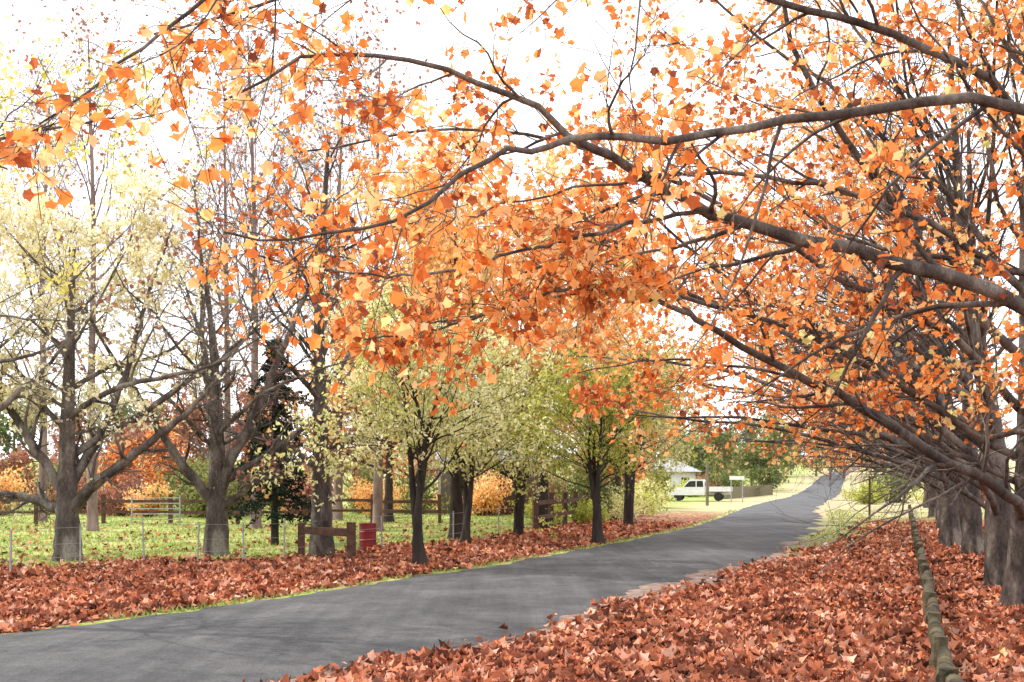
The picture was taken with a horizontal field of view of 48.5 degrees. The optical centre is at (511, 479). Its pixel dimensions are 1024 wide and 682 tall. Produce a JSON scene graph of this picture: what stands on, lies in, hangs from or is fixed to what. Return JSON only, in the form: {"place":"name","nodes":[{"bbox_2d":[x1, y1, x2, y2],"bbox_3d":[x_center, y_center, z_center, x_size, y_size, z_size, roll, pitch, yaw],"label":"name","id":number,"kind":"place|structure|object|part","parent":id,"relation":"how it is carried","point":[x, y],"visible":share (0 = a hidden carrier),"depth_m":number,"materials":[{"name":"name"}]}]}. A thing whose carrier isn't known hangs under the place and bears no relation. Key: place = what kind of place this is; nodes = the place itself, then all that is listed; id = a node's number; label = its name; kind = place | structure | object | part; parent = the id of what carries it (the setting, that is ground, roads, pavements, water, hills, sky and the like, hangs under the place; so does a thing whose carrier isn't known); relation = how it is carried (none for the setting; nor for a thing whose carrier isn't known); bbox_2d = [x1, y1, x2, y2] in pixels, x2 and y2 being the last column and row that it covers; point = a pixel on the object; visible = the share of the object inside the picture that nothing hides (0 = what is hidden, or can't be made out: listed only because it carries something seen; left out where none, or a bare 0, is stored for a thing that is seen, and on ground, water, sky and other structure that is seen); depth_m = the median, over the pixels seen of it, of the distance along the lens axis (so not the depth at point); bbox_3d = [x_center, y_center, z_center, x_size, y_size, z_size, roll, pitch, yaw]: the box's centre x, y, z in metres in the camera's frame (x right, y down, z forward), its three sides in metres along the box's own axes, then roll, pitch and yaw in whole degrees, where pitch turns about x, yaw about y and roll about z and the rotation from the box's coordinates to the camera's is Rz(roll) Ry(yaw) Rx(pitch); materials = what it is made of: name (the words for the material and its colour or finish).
{"place":"outdoors","nodes":[
{"label":"outdoors","id":0,"kind":"place"},
{"bbox_2d":[0,464,856,681],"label":"road","id":1,"kind":"structure","parent":0,"point":[274,640],"depth_m":14.02,"materials":[{"name":"grey asphalt"}]},
{"bbox_2d":[0,459,1019,681],"bbox_3d":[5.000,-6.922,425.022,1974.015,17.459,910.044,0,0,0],"label":"ground","id":2,"kind":"structure","parent":0,"point":[690,509],"depth_m":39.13,"materials":[{"name":"green plant"}]},
{"bbox_2d":[0,461,37,515],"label":"shrub","id":3,"kind":"object","parent":2,"relation":"on","point":[10,487],"visible":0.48,"depth_m":54.16,"materials":[{"name":"orange plant"}]},
{"bbox_2d":[13,461,86,510],"bbox_3d":[-23.181,0.573,58.659,4.578,3.346,3.655,0,0,31],"label":"shrub","id":4,"kind":"object","parent":2,"relation":"on","point":[55,467],"visible":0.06,"depth_m":58.23,"materials":[{"name":"orange plant"}]},
{"bbox_2d":[26,468,108,514],"bbox_3d":[-21.826,0.761,55.264,2.972,3.212,4.190,0,0,39],"label":"shrub","id":5,"kind":"object","parent":2,"relation":"on","point":[82,481],"visible":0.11,"depth_m":55.29,"materials":[{"name":"orange plant"}]},
{"bbox_2d":[0,133,156,460],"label":"maple tree","id":6,"kind":"object","parent":2,"relation":"on","point":[11,398],"visible":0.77,"depth_m":22.85,"materials":[{"name":"yellow plant"}]},
{"bbox_2d":[0,0,167,521],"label":"bare tree","id":7,"kind":"object","parent":2,"relation":"on","point":[44,441],"visible":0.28,"depth_m":45.87,"materials":[{"name":"brown plant"}]},
{"bbox_2d":[86,481,120,513],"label":"shrub","id":8,"kind":"object","parent":2,"relation":"on","point":[106,494],"visible":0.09,"depth_m":56.30,"materials":[{"name":"orange plant"}]},
{"bbox_2d":[0,0,217,530],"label":"bare tree","id":9,"kind":"object","parent":2,"relation":"on","point":[92,511],"visible":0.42,"depth_m":37.92,"materials":[{"name":"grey plant"}]},
{"bbox_2d":[81,468,154,515],"bbox_3d":[-18.909,0.840,54.540,3.838,2.941,2.722,0,0,-32],"label":"shrub","id":10,"kind":"object","parent":2,"relation":"on","point":[115,506],"visible":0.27,"depth_m":54.52,"materials":[{"name":"orange plant"}]},
{"bbox_2d":[0,4,256,376],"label":"yellow tree","id":11,"kind":"object","parent":2,"relation":"on","point":[63,289],"visible":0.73,"depth_m":14.13,"materials":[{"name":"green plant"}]},
{"bbox_2d":[122,478,176,517],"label":"shrub","id":12,"kind":"object","parent":2,"relation":"on","point":[139,495],"visible":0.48,"depth_m":52.58,"materials":[{"name":"orange plant"}]},
{"bbox_2d":[131,495,180,524],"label":"field gate","id":13,"kind":"structure","parent":2,"relation":"on","point":[132,508],"depth_m":42.48,"materials":[{"name":"metal"}]},
{"bbox_2d":[0,143,361,561],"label":"maple tree","id":14,"kind":"object","parent":2,"relation":"on","point":[70,500],"visible":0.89,"depth_m":23.59,"materials":[{"name":"yellow plant"}]},
{"bbox_2d":[160,459,208,514],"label":"shrub","id":15,"kind":"object","parent":2,"relation":"on","point":[170,484],"visible":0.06,"depth_m":55.20,"materials":[{"name":"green plant"}]},
{"bbox_2d":[139,452,246,517],"bbox_3d":[-13.874,0.473,51.408,4.983,3.642,3.978,0,0,39],"label":"shrub","id":16,"kind":"object","parent":2,"relation":"on","point":[193,494],"visible":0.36,"depth_m":50.95,"materials":[{"name":"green plant"}]},
{"bbox_2d":[103,0,320,515],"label":"bare tree","id":17,"kind":"object","parent":2,"relation":"on","point":[232,306],"visible":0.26,"depth_m":51.84,"materials":[{"name":"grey plant"}]},
{"bbox_2d":[0,494,441,524],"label":"paddock fence","id":18,"kind":"object","parent":2,"relation":"on","point":[103,501],"visible":0.66,"depth_m":43.90,"materials":[{"name":"brown wood"}]},
{"bbox_2d":[25,133,445,556],"bbox_3d":[-6.403,-3.005,25.807,8.202,9.733,8.566,0,0,-34],"label":"maple tree","id":19,"kind":"object","parent":2,"relation":"on","point":[221,477],"visible":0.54,"depth_m":25.48,"materials":[{"name":"grey bark"},{"name":"cream leaf"}]},
{"bbox_2d":[99,0,371,528],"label":"bare tree","id":20,"kind":"object","parent":2,"relation":"on","point":[258,522],"visible":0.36,"depth_m":39.87,"materials":[{"name":"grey plant"}]},
{"bbox_2d":[231,466,271,514],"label":"shrub","id":21,"kind":"object","parent":2,"relation":"on","point":[234,492],"visible":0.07,"depth_m":52.85,"materials":[{"name":"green plant"}]},
{"bbox_2d":[9,505,533,570],"bbox_3d":[-9.595,1.327,23.992,32.710,1.312,6.281,0,0,-41],"label":"wire fence","id":22,"kind":"object","parent":2,"relation":"on","point":[142,538],"visible":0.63,"depth_m":23.29,"materials":[{"name":"metal"}]},
{"bbox_2d":[228,337,335,545],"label":"pine tree","id":23,"kind":"object","parent":2,"relation":"on","point":[275,516],"visible":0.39,"depth_m":29.40,"materials":[{"name":"green plant"}]},
{"bbox_2d":[267,467,310,510],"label":"shrub","id":24,"kind":"object","parent":2,"relation":"on","point":[283,509],"visible":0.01,"depth_m":54.57,"materials":[{"name":"orange plant"}]},
{"bbox_2d":[0,371,586,507],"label":"distant trees","id":25,"kind":"object","parent":2,"relation":"on","point":[54,438],"visible":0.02,"depth_m":70.00,"materials":[{"name":"orange plant"}]},
{"bbox_2d":[281,465,347,516],"bbox_3d":[-9.417,0.725,52.925,3.088,3.337,4.354,0,0,1],"label":"shrub","id":26,"kind":"object","parent":2,"relation":"on","point":[307,490],"visible":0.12,"depth_m":52.94,"materials":[{"name":"orange plant"}]},
{"bbox_2d":[134,66,514,556],"bbox_3d":[-4.572,-3.813,26.621,8.867,11.333,7.394,0,0,-14],"label":"maple tree","id":27,"kind":"object","parent":2,"relation":"on","point":[323,517],"visible":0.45,"depth_m":25.81,"materials":[{"name":"bark"},{"name":"pale yellow leaf"}]},
{"bbox_2d":[234,0,419,520],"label":"bare tree","id":28,"kind":"object","parent":2,"relation":"on","point":[338,505],"visible":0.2,"depth_m":46.81,"materials":[{"name":"brown plant"}]},
{"bbox_2d":[298,522,355,558],"bbox_3d":[-4.058,1.404,24.959,1.932,0.981,0.284,0,0,42],"label":"timber barrier","id":29,"kind":"object","parent":2,"relation":"on","point":[349,532],"visible":0.71,"depth_m":24.77,"materials":[{"name":"brown wood"}]},
{"bbox_2d":[0,386,667,505],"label":"distant trees","id":30,"kind":"object","parent":2,"relation":"on","point":[21,456],"visible":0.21,"depth_m":68.01,"materials":[{"name":"orange plant"}]},
{"bbox_2d":[0,394,673,493],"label":"distant trees","id":31,"kind":"object","parent":2,"relation":"on","point":[5,436],"visible":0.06,"depth_m":87.62,"materials":[{"name":"orange plant"}]},
{"bbox_2d":[225,0,472,530],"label":"bare tree","id":32,"kind":"object","parent":2,"relation":"on","point":[377,497],"visible":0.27,"depth_m":37.80,"materials":[{"name":"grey plant"}]},
{"bbox_2d":[263,274,466,522],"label":"autumn tree","id":33,"kind":"object","parent":2,"relation":"on","point":[388,490],"visible":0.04,"depth_m":45.86,"materials":[{"name":"yellow plant"}]},
{"bbox_2d":[359,523,376,548],"bbox_3d":[-3.550,1.395,28.000,0.450,0.630,0.450,0,0,0],"label":"red drum","id":34,"kind":"object","parent":2,"relation":"on","point":[366,535],"visible":0.77,"depth_m":27.82,"materials":[{"name":"paint"}]},
{"bbox_2d":[97,416,650,508],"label":"distant trees","id":35,"kind":"object","parent":2,"relation":"on","point":[147,469],"visible":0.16,"depth_m":64.69,"materials":[{"name":"orange plant"}]},
{"bbox_2d":[343,472,407,517],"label":"shrub","id":36,"kind":"object","parent":2,"relation":"on","point":[360,493],"visible":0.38,"depth_m":50.77,"materials":[{"name":"orange plant"}]},
{"bbox_2d":[343,463,408,512],"bbox_3d":[-7.183,0.621,57.795,3.500,3.204,4.383,0,0,35],"label":"shrub","id":37,"kind":"object","parent":2,"relation":"on","point":[369,479],"visible":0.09,"depth_m":57.47,"materials":[{"name":"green plant"}]},
{"bbox_2d":[242,272,570,564],"bbox_3d":[-1.776,-1.036,22.148,5.801,5.828,4.753,0,0,23],"label":"tree","id":38,"kind":"object","parent":2,"relation":"on","point":[424,441],"visible":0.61,"depth_m":21.96,"materials":[{"name":"green plant"}]},
{"bbox_2d":[393,469,449,514],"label":"shrub","id":39,"kind":"object","parent":2,"relation":"on","point":[427,493],"visible":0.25,"depth_m":54.28,"materials":[{"name":"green plant"}]},
{"bbox_2d":[429,484,439,509],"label":"shrub","id":40,"kind":"object","parent":2,"relation":"on","point":[435,499],"visible":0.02,"depth_m":58.70,"materials":[{"name":"orange plant"}]},
{"bbox_2d":[394,82,518,377],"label":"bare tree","id":41,"kind":"object","parent":2,"relation":"on","point":[463,168],"visible":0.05,"depth_m":49.61,"materials":[{"name":"orange plant"}]},
{"bbox_2d":[358,329,578,545],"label":"tree","id":42,"kind":"object","parent":2,"relation":"on","point":[467,491],"visible":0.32,"depth_m":29.61,"materials":[{"name":"green plant"}]},
{"bbox_2d":[433,443,536,513],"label":"timber shed","id":43,"kind":"structure","parent":2,"relation":"on","point":[443,489],"depth_m":56.01,"materials":[{"name":"wood"}]},
{"bbox_2d":[492,471,522,513],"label":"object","id":44,"kind":"structure","parent":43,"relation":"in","point":[510,497],"depth_m":56.03,"materials":[{"name":"orange plant"}]},
{"bbox_2d":[462,469,512,515],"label":"shrub","id":45,"kind":"object","parent":2,"relation":"on","point":[486,498],"visible":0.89,"depth_m":53.47,"materials":[{"name":"orange plant"}]},
{"bbox_2d":[312,88,677,538],"bbox_3d":[-1.560,-4.348,32.707,8.597,12.436,11.448,0,0,44],"label":"autumn tree","id":46,"kind":"object","parent":2,"relation":"on","point":[445,251],"visible":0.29,"depth_m":32.63,"materials":[{"name":"orange plant"}]},
{"bbox_2d":[0,519,1023,681],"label":"fallen leaves","id":47,"kind":"object","parent":2,"relation":"on","point":[691,634],"visible":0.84,"depth_m":14.51,"materials":[{"name":"red plant"}]},
{"bbox_2d":[0,0,1023,410],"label":"plane tree","id":48,"kind":"object","parent":2,"relation":"on","point":[12,152],"visible":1,"depth_m":6.71,"materials":[{"name":"orange plant"}]},
{"bbox_2d":[435,342,599,534],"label":"tree","id":49,"kind":"object","parent":2,"relation":"on","point":[518,526],"visible":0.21,"depth_m":33.58,"materials":[{"name":"green plant"}]},
{"bbox_2d":[509,492,561,523],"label":"shrub","id":50,"kind":"object","parent":2,"relation":"on","point":[528,510],"visible":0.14,"depth_m":43.77,"materials":[{"name":"green plant"}]},
{"bbox_2d":[504,471,571,514],"bbox_3d":[1.320,0.882,55.969,3.652,2.799,2.590,0,0,8],"label":"shrub","id":51,"kind":"object","parent":2,"relation":"on","point":[549,487],"visible":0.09,"depth_m":55.63,"materials":[{"name":"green plant"}]},
{"bbox_2d":[386,133,734,528],"bbox_3d":[1.272,-4.897,39.173,12.488,13.567,9.379,0,0,20],"label":"autumn tree","id":52,"kind":"object","parent":2,"relation":"on","point":[551,157],"visible":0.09,"depth_m":37.92,"materials":[{"name":"orange plant"}]},
{"bbox_2d":[532,490,591,529],"bbox_3d":[3.860,1.151,51.379,0.392,1.377,29.656,0,0,12],"label":"post and rail fence","id":53,"kind":"object","parent":2,"relation":"on","point":[550,502],"visible":0.39,"depth_m":39.60,"materials":[{"name":"brown wood"}]},
{"bbox_2d":[104,0,1023,449],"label":"plane tree","id":54,"kind":"object","parent":2,"relation":"on","point":[572,246],"visible":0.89,"depth_m":9.17,"materials":[{"name":"orange plant"}]},
{"bbox_2d":[567,495,609,523],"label":"shrub","id":55,"kind":"object","parent":2,"relation":"on","point":[584,513],"visible":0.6,"depth_m":43.80,"materials":[{"name":"green plant"}]},
{"bbox_2d":[482,341,697,543],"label":"tree","id":56,"kind":"object","parent":2,"relation":"on","point":[592,472],"visible":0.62,"depth_m":30.14,"materials":[{"name":"green plant"}]},
{"bbox_2d":[548,461,634,518],"bbox_3d":[3.569,0.593,49.357,3.588,3.285,4.494,0,0,19],"label":"shrub","id":57,"kind":"object","parent":2,"relation":"on","point":[603,490],"visible":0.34,"depth_m":48.78,"materials":[{"name":"green plant"}]},
{"bbox_2d":[588,485,645,519],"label":"shrub","id":58,"kind":"object","parent":2,"relation":"on","point":[616,510],"visible":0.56,"depth_m":48.56,"materials":[{"name":"green plant"}]},
{"bbox_2d":[213,0,1023,608],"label":"plane tree","id":59,"kind":"object","parent":2,"relation":"on","point":[641,274],"visible":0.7,"depth_m":12.88,"materials":[{"name":"orange plant"}]},
{"bbox_2d":[524,229,716,518],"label":"autumn tree","id":60,"kind":"object","parent":2,"relation":"on","point":[639,324],"visible":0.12,"depth_m":48.65,"materials":[{"name":"orange plant"}]},
{"bbox_2d":[554,333,704,524],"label":"tree","id":61,"kind":"object","parent":2,"relation":"on","point":[628,515],"visible":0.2,"depth_m":40.52,"materials":[{"name":"green plant"}]},
{"bbox_2d":[610,480,666,516],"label":"shrub","id":62,"kind":"object","parent":2,"relation":"on","point":[643,507],"visible":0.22,"depth_m":53.08,"materials":[{"name":"green plant"}]},
{"bbox_2d":[634,478,666,510],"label":"shrub","id":63,"kind":"object","parent":2,"relation":"on","point":[651,493],"visible":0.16,"depth_m":62.27,"materials":[{"name":"green plant"}]},
{"bbox_2d":[635,485,665,513],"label":"shrub","id":64,"kind":"object","parent":2,"relation":"on","point":[648,499],"visible":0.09,"depth_m":57.66,"materials":[{"name":"green plant"}]},
{"bbox_2d":[636,474,674,507],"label":"shrub","id":65,"kind":"object","parent":2,"relation":"on","point":[660,488],"visible":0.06,"depth_m":68.85,"materials":[{"name":"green plant"}]},
{"bbox_2d":[643,464,673,492],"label":"shrub","id":66,"kind":"object","parent":2,"relation":"on","point":[647,471],"visible":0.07,"depth_m":103.07,"materials":[{"name":"green plant"}]},
{"bbox_2d":[650,458,701,495],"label":"white cottage","id":67,"kind":"structure","parent":2,"relation":"on","point":[678,477],"depth_m":113.68,"materials":[{"name":"paint"}]},
{"bbox_2d":[663,477,688,486],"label":"windows","id":68,"kind":"structure","parent":67,"relation":"in","point":[685,478],"depth_m":113.68,"materials":[{"name":"glass"}]},
{"bbox_2d":[675,475,705,496],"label":"shrub","id":69,"kind":"object","parent":2,"relation":"on","point":[683,484],"visible":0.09,"depth_m":107.81,"materials":[{"name":"green plant"}]},
{"bbox_2d":[667,479,730,500],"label":"utility truck","id":70,"kind":"object","parent":2,"relation":"on","point":[694,487],"visible":0.88,"depth_m":89.21,"materials":[{"name":"white paint"}]},
{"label":"windows","id":71,"kind":"part","parent":70,"relation":"part of","materials":[{"name":"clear glass"}]},
{"bbox_2d":[706,462,708,505],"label":"timber pole","id":72,"kind":"object","parent":2,"relation":"on","point":[707,484],"visible":0.77,"depth_m":73.92,"materials":[{"name":"wood"}]},
{"bbox_2d":[694,472,722,495],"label":"shrub","id":73,"kind":"object","parent":2,"relation":"on","point":[717,484],"visible":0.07,"depth_m":111.74,"materials":[{"name":"green plant"}]},
{"bbox_2d":[637,420,789,488],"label":"distant trees","id":74,"kind":"object","parent":2,"relation":"on","point":[752,466],"visible":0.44,"depth_m":130.37,"materials":[{"name":"green plant"}]},
{"bbox_2d":[704,462,762,495],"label":"shrub","id":75,"kind":"object","parent":2,"relation":"on","point":[724,478],"visible":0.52,"depth_m":111.76,"materials":[{"name":"green plant"}]},
{"bbox_2d":[729,476,743,502],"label":"white sign","id":76,"kind":"object","parent":2,"relation":"on","point":[731,478],"visible":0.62,"depth_m":83.94,"materials":[{"name":"metal"}]},
{"bbox_2d":[723,485,772,498],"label":"paling fence","id":77,"kind":"object","parent":2,"relation":"on","point":[764,491],"visible":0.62,"depth_m":108.41,"materials":[{"name":"wood"}]},
{"bbox_2d":[657,404,866,482],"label":"distant trees","id":78,"kind":"object","parent":2,"relation":"on","point":[783,455],"visible":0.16,"depth_m":177.64,"materials":[{"name":"green plant"}]},
{"bbox_2d":[522,0,1023,587],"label":"plane tree","id":79,"kind":"object","parent":2,"relation":"on","point":[998,514],"visible":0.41,"depth_m":17.32,"materials":[{"name":"orange plant"}]},
{"bbox_2d":[542,1,1021,566],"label":"plane tree","id":80,"kind":"object","parent":2,"relation":"on","point":[828,135],"visible":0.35,"depth_m":20.12,"materials":[{"name":"orange plant"}]},
{"bbox_2d":[593,0,1020,547],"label":"plane tree","id":81,"kind":"object","parent":2,"relation":"on","point":[949,529],"visible":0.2,"depth_m":28.65,"materials":[{"name":"orange plant"}]},
{"bbox_2d":[604,0,1018,555],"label":"plane tree","id":82,"kind":"object","parent":2,"relation":"on","point":[972,540],"visible":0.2,"depth_m":24.69,"materials":[{"name":"orange plant"}]},
{"bbox_2d":[704,173,957,530],"bbox_3d":[11.732,-4.330,38.358,9.172,12.458,11.521,0,0,1],"label":"plane tree","id":83,"kind":"object","parent":2,"relation":"on","point":[938,500],"visible":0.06,"depth_m":38.05,"materials":[{"name":"orange plant"}]},
{"bbox_2d":[662,89,1018,534],"bbox_3d":[9.332,-4.179,31.271,9.962,12.169,8.656,0,0,-6],"label":"plane tree","id":84,"kind":"object","parent":2,"relation":"on","point":[885,452],"visible":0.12,"depth_m":31.67,"materials":[{"name":"orange plant"}]},
{"bbox_2d":[732,180,960,520],"bbox_3d":[13.221,-5.283,44.710,10.674,14.364,15.108,0,0,21],"label":"plane tree","id":85,"kind":"object","parent":2,"relation":"on","point":[883,429],"visible":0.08,"depth_m":43.95,"materials":[{"name":"orange plant"}]},
{"bbox_2d":[778,293,927,507],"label":"plane tree","id":86,"kind":"object","parent":2,"relation":"on","point":[925,497],"visible":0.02,"depth_m":68.50,"materials":[{"name":"orange plant"}]},
{"bbox_2d":[741,238,975,517],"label":"plane tree","id":87,"kind":"object","parent":2,"relation":"on","point":[933,493],"visible":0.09,"depth_m":50.74,"materials":[{"name":"orange plant"}]},
{"bbox_2d":[703,411,1014,464],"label":"distant trees","id":88,"kind":"object","parent":2,"relation":"on","point":[770,433],"depth_m":359.75,"materials":[{"name":"green plant"}]},
{"bbox_2d":[800,421,923,488],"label":"plane tree","id":89,"kind":"object","parent":2,"relation":"on","point":[838,464],"visible":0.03,"depth_m":81.25,"materials":[{"name":"orange plant"}]},
{"bbox_2d":[799,326,928,511],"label":"plane tree","id":90,"kind":"object","parent":2,"relation":"on","point":[854,439],"visible":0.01,"depth_m":58.87,"materials":[{"name":"orange plant"}]},
{"bbox_2d":[836,437,891,474],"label":"plane tree","id":91,"kind":"object","parent":2,"relation":"on","point":[864,456],"depth_m":135.65,"materials":[{"name":"plant"}]},
{"bbox_2d":[840,474,893,504],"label":"shrub","id":92,"kind":"object","parent":2,"relation":"on","point":[864,494],"visible":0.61,"depth_m":77.72,"materials":[{"name":"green plant"}]},
{"bbox_2d":[815,429,921,498],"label":"plane tree","id":93,"kind":"object","parent":2,"relation":"on","point":[881,460],"visible":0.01,"depth_m":95.89,"materials":[{"name":"orange plant"}]},
{"bbox_2d":[868,476,870,519],"bbox_3d":[15.399,0.925,49.000,0.101,2.152,0.096,0,0,22],"label":"marker post","id":94,"kind":"object","parent":2,"relation":"on","point":[869,509],"visible":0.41,"depth_m":48.96,"materials":[{"name":"beige wood"}]},
{"bbox_2d":[798,430,979,475],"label":"distant trees","id":95,"kind":"object","parent":2,"relation":"on","point":[815,471],"visible":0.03,"depth_m":192.00,"materials":[{"name":"green plant"}]},
{"bbox_2d":[864,468,921,502],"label":"shrub","id":96,"kind":"object","parent":2,"relation":"on","point":[898,478],"visible":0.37,"depth_m":83.64,"materials":[{"name":"green plant"}]},
{"bbox_2d":[901,483,923,503],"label":"shrub","id":97,"kind":"object","parent":2,"relation":"on","point":[919,497],"visible":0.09,"depth_m":72.33,"materials":[{"name":"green plant"}]},
{"bbox_2d":[908,505,963,681],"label":"log rail fence","id":98,"kind":"object","parent":2,"relation":"on","point":[941,662],"visible":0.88,"depth_m":11.90,"materials":[{"name":"brown wood"}]},
{"bbox_2d":[980,490,984,501],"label":"shrub","id":99,"kind":"object","parent":2,"relation":"on","point":[983,495],"visible":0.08,"depth_m":75.22,"materials":[{"name":"brown plant"}]},
{"bbox_2d":[1002,417,1012,447],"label":"distant trees","id":100,"kind":"object","parent":2,"relation":"on","point":[1004,422],"visible":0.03,"depth_m":303.13,"materials":[{"name":"plant"}]},
{"bbox_2d":[0,0,1023,458],"label":"sky","id":101,"kind":"structure","parent":0,"point":[479,13],"materials":[{"name":"white"}]}
]}

